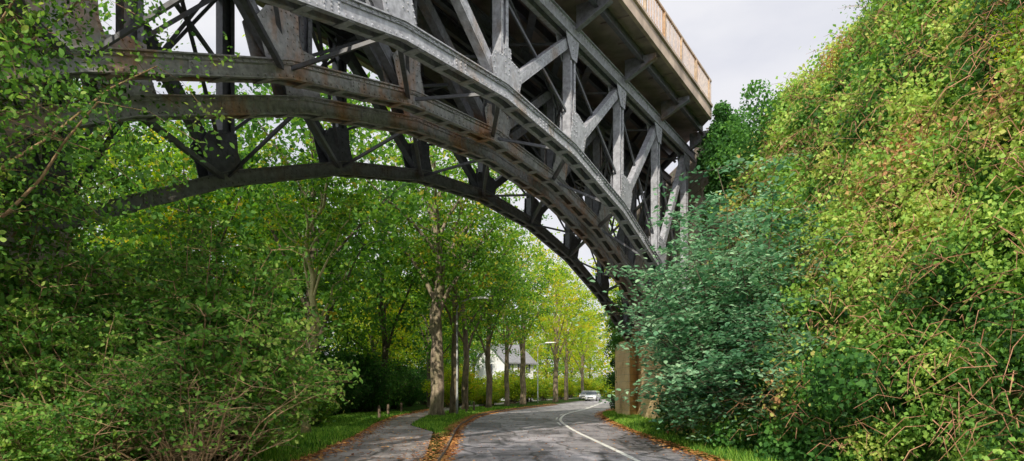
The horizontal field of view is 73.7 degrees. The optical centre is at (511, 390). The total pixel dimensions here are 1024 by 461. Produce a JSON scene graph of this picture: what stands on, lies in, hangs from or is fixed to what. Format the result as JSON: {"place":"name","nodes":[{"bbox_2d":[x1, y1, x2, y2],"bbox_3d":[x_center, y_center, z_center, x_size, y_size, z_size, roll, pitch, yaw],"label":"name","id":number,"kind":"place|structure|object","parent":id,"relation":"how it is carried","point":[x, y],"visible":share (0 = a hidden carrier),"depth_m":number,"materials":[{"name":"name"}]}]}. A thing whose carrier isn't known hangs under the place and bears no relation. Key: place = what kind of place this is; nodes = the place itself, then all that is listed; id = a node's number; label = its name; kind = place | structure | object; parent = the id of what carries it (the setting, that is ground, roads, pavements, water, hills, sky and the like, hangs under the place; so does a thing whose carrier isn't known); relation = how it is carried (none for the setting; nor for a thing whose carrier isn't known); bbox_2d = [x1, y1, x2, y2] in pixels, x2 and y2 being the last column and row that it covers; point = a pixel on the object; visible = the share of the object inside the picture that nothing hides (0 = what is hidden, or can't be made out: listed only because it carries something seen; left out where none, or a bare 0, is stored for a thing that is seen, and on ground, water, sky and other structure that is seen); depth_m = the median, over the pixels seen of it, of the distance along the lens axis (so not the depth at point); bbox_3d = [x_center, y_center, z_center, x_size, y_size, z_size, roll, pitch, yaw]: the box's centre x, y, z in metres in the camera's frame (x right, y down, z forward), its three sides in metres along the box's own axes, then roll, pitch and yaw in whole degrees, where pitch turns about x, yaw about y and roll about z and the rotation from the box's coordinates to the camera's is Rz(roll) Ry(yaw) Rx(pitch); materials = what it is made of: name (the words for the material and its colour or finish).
{"place":"outdoors","nodes":[
{"label":"outdoors","id":0,"kind":"place"},
{"bbox_2d":[73,0,871,381],"label":"sky","id":1,"kind":"structure","parent":0,"point":[737,43],"materials":[{"name":"white"}]},
{"bbox_2d":[446,399,707,460],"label":"road","id":2,"kind":"structure","parent":0,"point":[594,451],"depth_m":22.55,"materials":[{"name":"grey asphalt"}]},
{"bbox_2d":[257,404,733,460],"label":"fallen leaves","id":3,"kind":"object","parent":2,"relation":"on","point":[456,436],"visible":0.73,"depth_m":20.24,"materials":[{"name":"orange plant"}]},
{"bbox_2d":[433,399,604,460],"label":"kerb","id":4,"kind":"structure","parent":2,"relation":"on","point":[448,443],"depth_m":33.41,"materials":[{"name":"concrete"}]},
{"bbox_2d":[468,418,664,455],"bbox_3d":[0.961,1.590,27.628,5.460,0.001,21.775,0,0,-4],"label":"road patch","id":5,"kind":"object","parent":2,"relation":"on","point":[638,445],"visible":1,"depth_m":20.77,"materials":[{"name":"grey asphalt"}]},
{"bbox_2d":[579,391,587,399],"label":"parked car","id":6,"kind":"object","parent":2,"relation":"on","point":[582,395],"visible":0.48,"depth_m":112.75,"materials":[{"name":"silver metal"}]},
{"bbox_2d":[585,391,600,400],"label":"parked car","id":7,"kind":"object","parent":2,"relation":"on","point":[590,395],"visible":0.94,"depth_m":100.77,"materials":[{"name":"silver metal"}]},
{"bbox_2d":[559,401,639,460],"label":"road marking","id":8,"kind":"object","parent":2,"relation":"on","point":[601,443],"visible":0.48,"depth_m":21.54,"materials":[{"name":"paint"}]},
{"bbox_2d":[257,1,1023,460],"bbox_3d":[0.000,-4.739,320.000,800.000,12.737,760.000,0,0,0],"label":"ground","id":9,"kind":"structure","parent":0,"point":[933,455],"depth_m":11.61,"materials":[{"name":"soil"}]},
{"bbox_2d":[0,7,122,355],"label":"bridge abutment","id":10,"kind":"object","parent":9,"relation":"on","point":[24,161],"visible":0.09,"depth_m":13.87,"materials":[{"name":"grey stone"}]},
{"bbox_2d":[0,233,195,413],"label":"shrub","id":11,"kind":"object","parent":9,"relation":"on","point":[45,291],"visible":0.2,"depth_m":10.87,"materials":[{"name":"green plant"}]},
{"bbox_2d":[0,358,198,460],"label":"shrub","id":12,"kind":"object","parent":9,"relation":"on","point":[19,406],"visible":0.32,"depth_m":9.40,"materials":[{"name":"green plant"}]},
{"bbox_2d":[0,3,205,282],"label":"tree","id":13,"kind":"object","parent":9,"relation":"on","point":[24,222],"visible":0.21,"depth_m":12.92,"materials":[{"name":"green plant"}]},
{"bbox_2d":[0,170,222,400],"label":"shrub","id":14,"kind":"object","parent":9,"relation":"on","point":[49,272],"visible":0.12,"depth_m":12.10,"materials":[{"name":"green plant"}]},
{"bbox_2d":[0,305,226,460],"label":"shrub","id":15,"kind":"object","parent":9,"relation":"on","point":[13,424],"visible":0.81,"depth_m":9.39,"materials":[{"name":"green plant"}]},
{"bbox_2d":[0,0,239,269],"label":"tree","id":16,"kind":"object","parent":9,"relation":"on","point":[30,21],"visible":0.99,"depth_m":8.27,"materials":[{"name":"green plant"}]},
{"bbox_2d":[72,0,192,285],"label":"deciduous tree","id":17,"kind":"object","parent":9,"relation":"on","point":[132,243],"visible":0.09,"depth_m":24.99,"materials":[{"name":"green plant"}]},
{"bbox_2d":[65,235,203,336],"bbox_3d":[-9.213,-0.720,15.547,6.063,4.765,6.381,0,0,7],"label":"shrub","id":18,"kind":"object","parent":9,"relation":"on","point":[127,278],"depth_m":14.61,"materials":[{"name":"green plant"}]},
{"bbox_2d":[118,256,168,305],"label":"shrub","id":19,"kind":"object","parent":9,"relation":"on","point":[145,259],"depth_m":18.18,"materials":[{"name":"green plant"}]},
{"bbox_2d":[72,121,226,314],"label":"deciduous tree","id":20,"kind":"object","parent":9,"relation":"on","point":[86,234],"depth_m":38.63,"materials":[{"name":"green plant"}]},
{"bbox_2d":[125,419,188,460],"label":"bush","id":21,"kind":"object","parent":9,"relation":"on","point":[142,458],"visible":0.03,"depth_m":12.63,"materials":[{"name":"green plant"}]},
{"bbox_2d":[23,340,342,460],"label":"shrub","id":22,"kind":"object","parent":9,"relation":"on","point":[219,427],"visible":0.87,"depth_m":9.94,"materials":[{"name":"green plant"}]},
{"bbox_2d":[72,123,296,324],"bbox_3d":[-16.087,-6.058,33.920,11.675,15.606,10.668,0,0,-39],"label":"deciduous tree","id":23,"kind":"object","parent":9,"relation":"on","point":[169,218],"visible":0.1,"depth_m":32.43,"materials":[{"name":"green plant"}]},
{"bbox_2d":[53,211,327,459],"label":"shrub","id":24,"kind":"object","parent":9,"relation":"on","point":[169,272],"visible":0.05,"depth_m":14.47,"materials":[{"name":"green plant"}]},
{"bbox_2d":[83,82,309,334],"bbox_3d":[-13.854,-5.904,30.717,10.331,15.218,10.474,0,0,31],"label":"deciduous tree","id":25,"kind":"object","parent":9,"relation":"on","point":[187,201],"visible":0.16,"depth_m":29.09,"materials":[{"name":"green plant"}]},
{"bbox_2d":[34,202,362,460],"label":"shrub","id":26,"kind":"object","parent":9,"relation":"on","point":[255,361],"visible":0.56,"depth_m":12.75,"materials":[{"name":"green plant"}]},
{"bbox_2d":[194,408,279,460],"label":"bush","id":27,"kind":"object","parent":9,"relation":"on","point":[232,439],"visible":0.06,"depth_m":13.96,"materials":[{"name":"green plant"}]},
{"bbox_2d":[206,194,338,340],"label":"deciduous tree","id":28,"kind":"object","parent":9,"relation":"on","point":[290,282],"depth_m":44.50,"materials":[{"name":"green plant"}]},
{"bbox_2d":[212,154,390,361],"bbox_3d":[-11.656,-5.729,38.959,10.088,14.861,10.228,0,0,20],"label":"deciduous tree","id":29,"kind":"object","parent":9,"relation":"on","point":[325,280],"visible":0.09,"depth_m":38.46,"materials":[{"name":"green plant"}]},
{"bbox_2d":[234,187,368,341],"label":"deciduous tree","id":30,"kind":"object","parent":9,"relation":"on","point":[297,294],"depth_m":57.42,"materials":[{"name":"green plant"}]},
{"bbox_2d":[165,34,451,356],"bbox_3d":[-9.132,-7.454,31.301,12.482,18.387,12.655,0,0,36],"label":"deciduous tree","id":31,"kind":"object","parent":9,"relation":"on","point":[409,199],"visible":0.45,"depth_m":30.46,"materials":[{"name":"green plant"}]},
{"bbox_2d":[245,143,373,433],"bbox_3d":[-6.912,-3.555,23.402,4.066,10.609,4.055,0,0,-16],"label":"young tree","id":32,"kind":"object","parent":9,"relation":"on","point":[314,285],"visible":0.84,"depth_m":23.12,"materials":[{"name":"green plant"}]},
{"bbox_2d":[280,336,347,392],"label":"bush","id":33,"kind":"object","parent":9,"relation":"on","point":[328,362],"visible":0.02,"depth_m":31.00,"materials":[{"name":"green plant"}]},
{"bbox_2d":[296,386,340,426],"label":"bush","id":34,"kind":"object","parent":9,"relation":"on","point":[323,410],"visible":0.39,"depth_m":26.86,"materials":[{"name":"green plant"}]},
{"bbox_2d":[291,355,348,425],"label":"bush","id":35,"kind":"object","parent":9,"relation":"on","point":[332,368],"visible":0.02,"depth_m":28.68,"materials":[{"name":"green plant"}]},
{"bbox_2d":[317,345,361,411],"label":"bush","id":36,"kind":"object","parent":9,"relation":"on","point":[333,356],"visible":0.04,"depth_m":45.07,"materials":[{"name":"green plant"}]},
{"bbox_2d":[326,370,372,414],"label":"bush","id":37,"kind":"object","parent":9,"relation":"on","point":[348,397],"visible":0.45,"depth_m":41.97,"materials":[{"name":"green plant"}]},
{"bbox_2d":[317,341,381,376],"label":"bush","id":38,"kind":"object","parent":9,"relation":"on","point":[345,349],"visible":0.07,"depth_m":46.47,"materials":[{"name":"green plant"}]},
{"bbox_2d":[331,300,379,350],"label":"deciduous tree","id":39,"kind":"object","parent":9,"relation":"on","point":[343,336],"visible":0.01,"depth_m":94.85,"materials":[{"name":"green plant"}]},
{"bbox_2d":[326,353,397,413],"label":"bush","id":40,"kind":"object","parent":9,"relation":"on","point":[372,388],"visible":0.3,"depth_m":43.93,"materials":[{"name":"green plant"}]},
{"bbox_2d":[322,258,422,370],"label":"deciduous tree","id":41,"kind":"object","parent":9,"relation":"on","point":[402,332],"visible":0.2,"depth_m":52.50,"materials":[{"name":"green plant"}]},
{"bbox_2d":[338,351,420,411],"bbox_3d":[-9.215,-0.450,45.099,6.149,4.263,6.196,0,0,-33],"label":"bush","id":42,"kind":"object","parent":9,"relation":"on","point":[389,394],"visible":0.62,"depth_m":44.33,"materials":[{"name":"green plant"}]},
{"bbox_2d":[337,274,425,361],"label":"deciduous tree","id":43,"kind":"object","parent":9,"relation":"on","point":[379,339],"visible":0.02,"depth_m":78.83,"materials":[{"name":"green plant"}]},
{"bbox_2d":[297,159,470,411],"bbox_3d":[-8.767,-6.888,45.503,11.697,17.230,11.859,0,0,-17],"label":"deciduous tree","id":44,"kind":"object","parent":9,"relation":"on","point":[383,319],"visible":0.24,"depth_m":44.69,"materials":[{"name":"green plant"}]},
{"bbox_2d":[341,283,428,368],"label":"deciduous tree","id":45,"kind":"object","parent":9,"relation":"on","point":[400,354],"visible":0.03,"depth_m":67.40,"materials":[{"name":"green plant"}]},
{"bbox_2d":[363,349,420,406],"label":"bush","id":46,"kind":"object","parent":9,"relation":"on","point":[400,368],"visible":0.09,"depth_m":54.52,"materials":[{"name":"green plant"}]},
{"bbox_2d":[392,358,426,394],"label":"bush","id":47,"kind":"object","parent":9,"relation":"on","point":[421,371],"visible":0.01,"depth_m":66.64,"materials":[{"name":"green plant"}]},
{"bbox_2d":[389,359,430,408],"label":"bush","id":48,"kind":"object","parent":9,"relation":"on","point":[403,398],"visible":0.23,"depth_m":55.99,"materials":[{"name":"green plant"}]},
{"bbox_2d":[397,371,423,406],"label":"bush","id":49,"kind":"object","parent":9,"relation":"on","point":[413,391],"depth_m":63.15,"materials":[{"name":"green plant"}]},
{"bbox_2d":[404,378,426,406],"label":"bush","id":50,"kind":"object","parent":9,"relation":"on","point":[412,400],"visible":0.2,"depth_m":64.13,"materials":[{"name":"green plant"}]},
{"bbox_2d":[411,358,448,404],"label":"bush","id":51,"kind":"object","parent":9,"relation":"on","point":[423,401],"visible":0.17,"depth_m":72.91,"materials":[{"name":"green plant"}]},
{"bbox_2d":[377,230,489,406],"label":"deciduous tree","id":52,"kind":"object","parent":9,"relation":"on","point":[427,352],"visible":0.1,"depth_m":62.21,"materials":[{"name":"green plant"}]},
{"bbox_2d":[397,292,473,367],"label":"deciduous tree","id":53,"kind":"object","parent":9,"relation":"on","point":[418,355],"visible":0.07,"depth_m":73.48,"materials":[{"name":"green plant"}]},
{"bbox_2d":[301,398,572,460],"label":"footpath","id":54,"kind":"structure","parent":9,"relation":"on","point":[394,449],"depth_m":19.19,"materials":[{"name":"grey asphalt"}]},
{"bbox_2d":[341,103,532,415],"bbox_3d":[-4.873,-7.796,39.343,11.377,19.072,12.935,0,0,22],"label":"deciduous tree","id":55,"kind":"object","parent":9,"relation":"on","point":[436,406],"visible":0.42,"depth_m":39.11,"materials":[{"name":"green plant"}]},
{"bbox_2d":[412,309,482,369],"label":"deciduous tree","id":56,"kind":"object","parent":9,"relation":"on","point":[461,350],"visible":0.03,"depth_m":83.41,"materials":[{"name":"green plant"}]},
{"bbox_2d":[357,150,541,413],"bbox_3d":[-3.656,-6.264,42.095,11.091,16.022,11.170,0,0,8],"label":"deciduous tree","id":57,"kind":"object","parent":9,"relation":"on","point":[454,302],"visible":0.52,"depth_m":41.30,"materials":[{"name":"green plant"}]},
{"bbox_2d":[420,363,485,407],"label":"bush","id":58,"kind":"object","parent":9,"relation":"on","point":[447,382],"visible":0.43,"depth_m":59.34,"materials":[{"name":"green plant"}]},
{"bbox_2d":[420,294,485,370],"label":"deciduous tree","id":59,"kind":"object","parent":9,"relation":"on","point":[475,353],"visible":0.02,"depth_m":92.45,"materials":[{"name":"green plant"}]},
{"bbox_2d":[446,363,485,404],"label":"bush","id":60,"kind":"object","parent":9,"relation":"on","point":[481,379],"visible":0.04,"depth_m":70.04,"materials":[{"name":"green plant"}]},
{"bbox_2d":[322,304,614,396],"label":"woodland","id":61,"kind":"object","parent":9,"relation":"on","point":[604,363],"visible":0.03,"depth_m":168.60,"materials":[{"name":"green plant"}]},
{"bbox_2d":[387,199,553,409],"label":"deciduous tree","id":62,"kind":"object","parent":9,"relation":"on","point":[465,373],"visible":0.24,"depth_m":50.81,"materials":[{"name":"green plant"}]},
{"bbox_2d":[456,297,487,413],"bbox_3d":[-2.389,-2.048,41.000,1.979,7.136,0.320,0,0,0],"label":"street lamp","id":63,"kind":"object","parent":9,"relation":"on","point":[473,298],"visible":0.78,"depth_m":40.96,"materials":[{"name":"grey metal"}]},
{"bbox_2d":[447,280,505,376],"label":"deciduous tree","id":64,"kind":"object","parent":9,"relation":"on","point":[474,360],"visible":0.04,"depth_m":103.80,"materials":[{"name":"green plant"}]},
{"bbox_2d":[468,383,498,406],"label":"bush","id":65,"kind":"object","parent":9,"relation":"on","point":[480,396],"visible":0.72,"depth_m":61.44,"materials":[{"name":"green plant"}]},
{"bbox_2d":[492,385,505,405],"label":"bush","id":66,"kind":"object","parent":9,"relation":"on","point":[496,399],"visible":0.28,"depth_m":67.93,"materials":[{"name":"green plant"}]},
{"bbox_2d":[442,214,564,407],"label":"deciduous tree","id":67,"kind":"object","parent":9,"relation":"on","point":[489,344],"visible":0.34,"depth_m":54.99,"materials":[{"name":"green plant"}]},
{"bbox_2d":[475,343,536,400],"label":"house","id":68,"kind":"structure","parent":9,"relation":"on","point":[497,363],"depth_m":103.91,"materials":[{"name":"paint"}]},
{"bbox_2d":[485,324,531,350],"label":"deciduous tree","id":69,"kind":"object","parent":9,"relation":"on","point":[509,338],"visible":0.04,"depth_m":134.36,"materials":[{"name":"green plant"}]},
{"bbox_2d":[492,372,535,403],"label":"bush","id":70,"kind":"object","parent":9,"relation":"on","point":[514,389],"visible":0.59,"depth_m":77.49,"materials":[{"name":"green plant"}]},
{"bbox_2d":[492,365,543,401],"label":"bush","id":71,"kind":"object","parent":9,"relation":"on","point":[498,381],"visible":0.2,"depth_m":85.62,"materials":[{"name":"green plant"}]},
{"bbox_2d":[466,253,570,405],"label":"deciduous tree","id":72,"kind":"object","parent":9,"relation":"on","point":[508,333],"visible":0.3,"depth_m":67.76,"materials":[{"name":"green plant"}]},
{"bbox_2d":[488,227,585,404],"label":"deciduous tree","id":73,"kind":"object","parent":9,"relation":"on","point":[522,401],"visible":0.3,"depth_m":73.73,"materials":[{"name":"green plant"}]},
{"bbox_2d":[526,375,548,401],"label":"bush","id":74,"kind":"object","parent":9,"relation":"on","point":[532,394],"visible":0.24,"depth_m":89.23,"materials":[{"name":"green plant"}]},
{"bbox_2d":[525,337,552,377],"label":"deciduous tree","id":75,"kind":"object","parent":9,"relation":"on","point":[534,355],"visible":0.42,"depth_m":133.89,"materials":[{"name":"green plant"}]},
{"bbox_2d":[537,342,555,402],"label":"street lamp","id":76,"kind":"object","parent":9,"relation":"on","point":[537,368],"visible":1,"depth_m":81.96,"materials":[{"name":"grey metal"}]},
{"bbox_2d":[534,374,560,400],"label":"bush","id":77,"kind":"object","parent":9,"relation":"on","point":[545,396],"visible":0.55,"depth_m":100.34,"materials":[{"name":"green plant"}]},
{"bbox_2d":[155,406,945,460],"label":"grass","id":78,"kind":"structure","parent":9,"relation":"on","point":[343,425],"depth_m":22.89,"materials":[{"name":"green plant"}]},
{"bbox_2d":[527,320,575,379],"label":"deciduous tree","id":79,"kind":"object","parent":9,"relation":"on","point":[547,362],"visible":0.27,"depth_m":140.63,"materials":[{"name":"green plant"}]},
{"bbox_2d":[517,252,597,401],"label":"deciduous tree","id":80,"kind":"object","parent":9,"relation":"on","point":[556,331],"visible":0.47,"depth_m":87.75,"materials":[{"name":"green plant"}]},
{"bbox_2d":[548,374,577,399],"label":"bush","id":81,"kind":"object","parent":9,"relation":"on","point":[561,390],"visible":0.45,"depth_m":113.28,"materials":[{"name":"green plant"}]},
{"bbox_2d":[530,287,601,399],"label":"deciduous tree","id":82,"kind":"object","parent":9,"relation":"on","point":[566,362],"visible":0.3,"depth_m":105.73,"materials":[{"name":"green plant"}]},
{"bbox_2d":[558,373,577,397],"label":"bush","id":83,"kind":"object","parent":9,"relation":"on","point":[572,393],"visible":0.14,"depth_m":133.33,"materials":[{"name":"green plant"}]},
{"bbox_2d":[558,342,591,396],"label":"deciduous tree","id":84,"kind":"object","parent":9,"relation":"on","point":[570,371],"visible":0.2,"depth_m":159.67,"materials":[{"name":"green plant"}]},
{"bbox_2d":[557,306,611,391],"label":"deciduous tree","id":85,"kind":"object","parent":9,"relation":"on","point":[582,358],"visible":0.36,"depth_m":121.79,"materials":[{"name":"green plant"}]},
{"bbox_2d":[570,375,602,395],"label":"bush","id":86,"kind":"object","parent":9,"relation":"on","point":[590,385],"visible":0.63,"depth_m":126.75,"materials":[{"name":"green plant"}]},
{"bbox_2d":[571,336,611,378],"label":"deciduous tree","id":87,"kind":"object","parent":9,"relation":"on","point":[599,363],"visible":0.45,"depth_m":146.04,"materials":[{"name":"green plant"}]},
{"bbox_2d":[585,373,612,394],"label":"bush","id":88,"kind":"object","parent":9,"relation":"on","point":[601,383],"visible":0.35,"depth_m":134.35,"materials":[{"name":"green plant"}]},
{"bbox_2d":[586,228,617,339],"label":"deciduous tree","id":89,"kind":"object","parent":9,"relation":"on","point":[600,317],"depth_m":65.64,"materials":[{"name":"green plant"}]},
{"bbox_2d":[588,218,620,317],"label":"deciduous tree","id":90,"kind":"object","parent":9,"relation":"on","point":[610,296],"visible":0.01,"depth_m":56.20,"materials":[{"name":"green plant"}]},
{"bbox_2d":[621,248,708,404],"bbox_3d":[8.071,-1.949,26.797,7.249,7.218,7.897,0,0,2],"label":"shrub","id":91,"kind":"object","parent":9,"relation":"on","point":[637,337],"depth_m":27.30,"materials":[{"name":"green plant"}]},
{"bbox_2d":[614,146,725,418],"bbox_3d":[10.771,-4.450,42.744,8.545,14.100,28.520,0,0,0],"label":"bridge abutment","id":92,"kind":"object","parent":9,"relation":"on","point":[627,377],"visible":0.08,"depth_m":36.61,"materials":[{"name":"concrete"}]},
{"bbox_2d":[0,0,712,341],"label":"arch bridge","id":93,"kind":"structure","parent":92,"relation":"on","point":[604,107],"depth_m":19.93,"materials":[{"name":"metal"}]},
{"bbox_2d":[695,79,788,235],"bbox_3d":[10.549,-9.411,30.401,4.953,6.505,13.890,0,0,9],"label":"abutment ivy","id":94,"kind":"object","parent":92,"relation":"attached to","point":[729,134],"visible":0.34,"depth_m":27.69,"materials":[{"name":"green plant"}]},
{"bbox_2d":[602,293,966,460],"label":"abutment ivy","id":95,"kind":"object","parent":92,"relation":"attached to","point":[786,449],"visible":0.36,"depth_m":13.56,"materials":[{"name":"green plant"}]},
{"bbox_2d":[587,144,821,421],"bbox_3d":[7.558,-2.850,21.819,9.927,9.256,9.253,0,0,32],"label":"shrub","id":96,"kind":"object","parent":9,"relation":"on","point":[769,163],"visible":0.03,"depth_m":21.47,"materials":[{"name":"green plant"}]},
{"bbox_2d":[571,155,838,444],"bbox_3d":[6.154,-2.273,18.438,8.633,7.962,7.928,0,0,-34],"label":"shrub","id":97,"kind":"object","parent":9,"relation":"on","point":[707,341],"visible":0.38,"depth_m":17.72,"materials":[{"name":"green plant"}]},
{"bbox_2d":[691,201,900,440],"bbox_3d":[7.457,-1.432,16.323,6.162,6.136,6.712,0,0,10],"label":"shrub","id":98,"kind":"object","parent":9,"relation":"on","point":[807,333],"visible":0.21,"depth_m":15.56,"materials":[{"name":"green plant"}]},
{"bbox_2d":[644,0,1023,460],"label":"ivy ground cover","id":99,"kind":"object","parent":9,"relation":"on","point":[946,272],"visible":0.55,"depth_m":13.20,"materials":[{"name":"green plant"}]},
{"bbox_2d":[650,0,1023,460],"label":"bramble canes","id":100,"kind":"object","parent":9,"relation":"on","point":[948,187],"visible":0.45,"depth_m":12.79,"materials":[{"name":"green plant"}]},
{"bbox_2d":[819,32,860,94],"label":"shrub","id":101,"kind":"object","parent":9,"relation":"on","point":[845,41],"visible":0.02,"depth_m":20.59,"materials":[{"name":"green plant"}]},
{"bbox_2d":[829,56,951,128],"bbox_3d":[9.588,-7.056,17.038,3.082,2.425,2.961,0,0,-9],"label":"shrub","id":102,"kind":"object","parent":9,"relation":"on","point":[858,98],"visible":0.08,"depth_m":16.94,"materials":[{"name":"green plant"}]},
{"bbox_2d":[839,0,941,47],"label":"shrub","id":103,"kind":"object","parent":9,"relation":"on","point":[877,12],"visible":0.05,"depth_m":18.95,"materials":[{"name":"green plant"}]},
{"bbox_2d":[857,175,933,234],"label":"shrub","id":104,"kind":"object","parent":9,"relation":"on","point":[893,217],"visible":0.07,"depth_m":14.70,"materials":[{"name":"green plant"}]},
{"bbox_2d":[968,7,1023,98],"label":"shrub","id":105,"kind":"object","parent":9,"relation":"on","point":[1019,23],"visible":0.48,"depth_m":12.38,"materials":[{"name":"green plant"}]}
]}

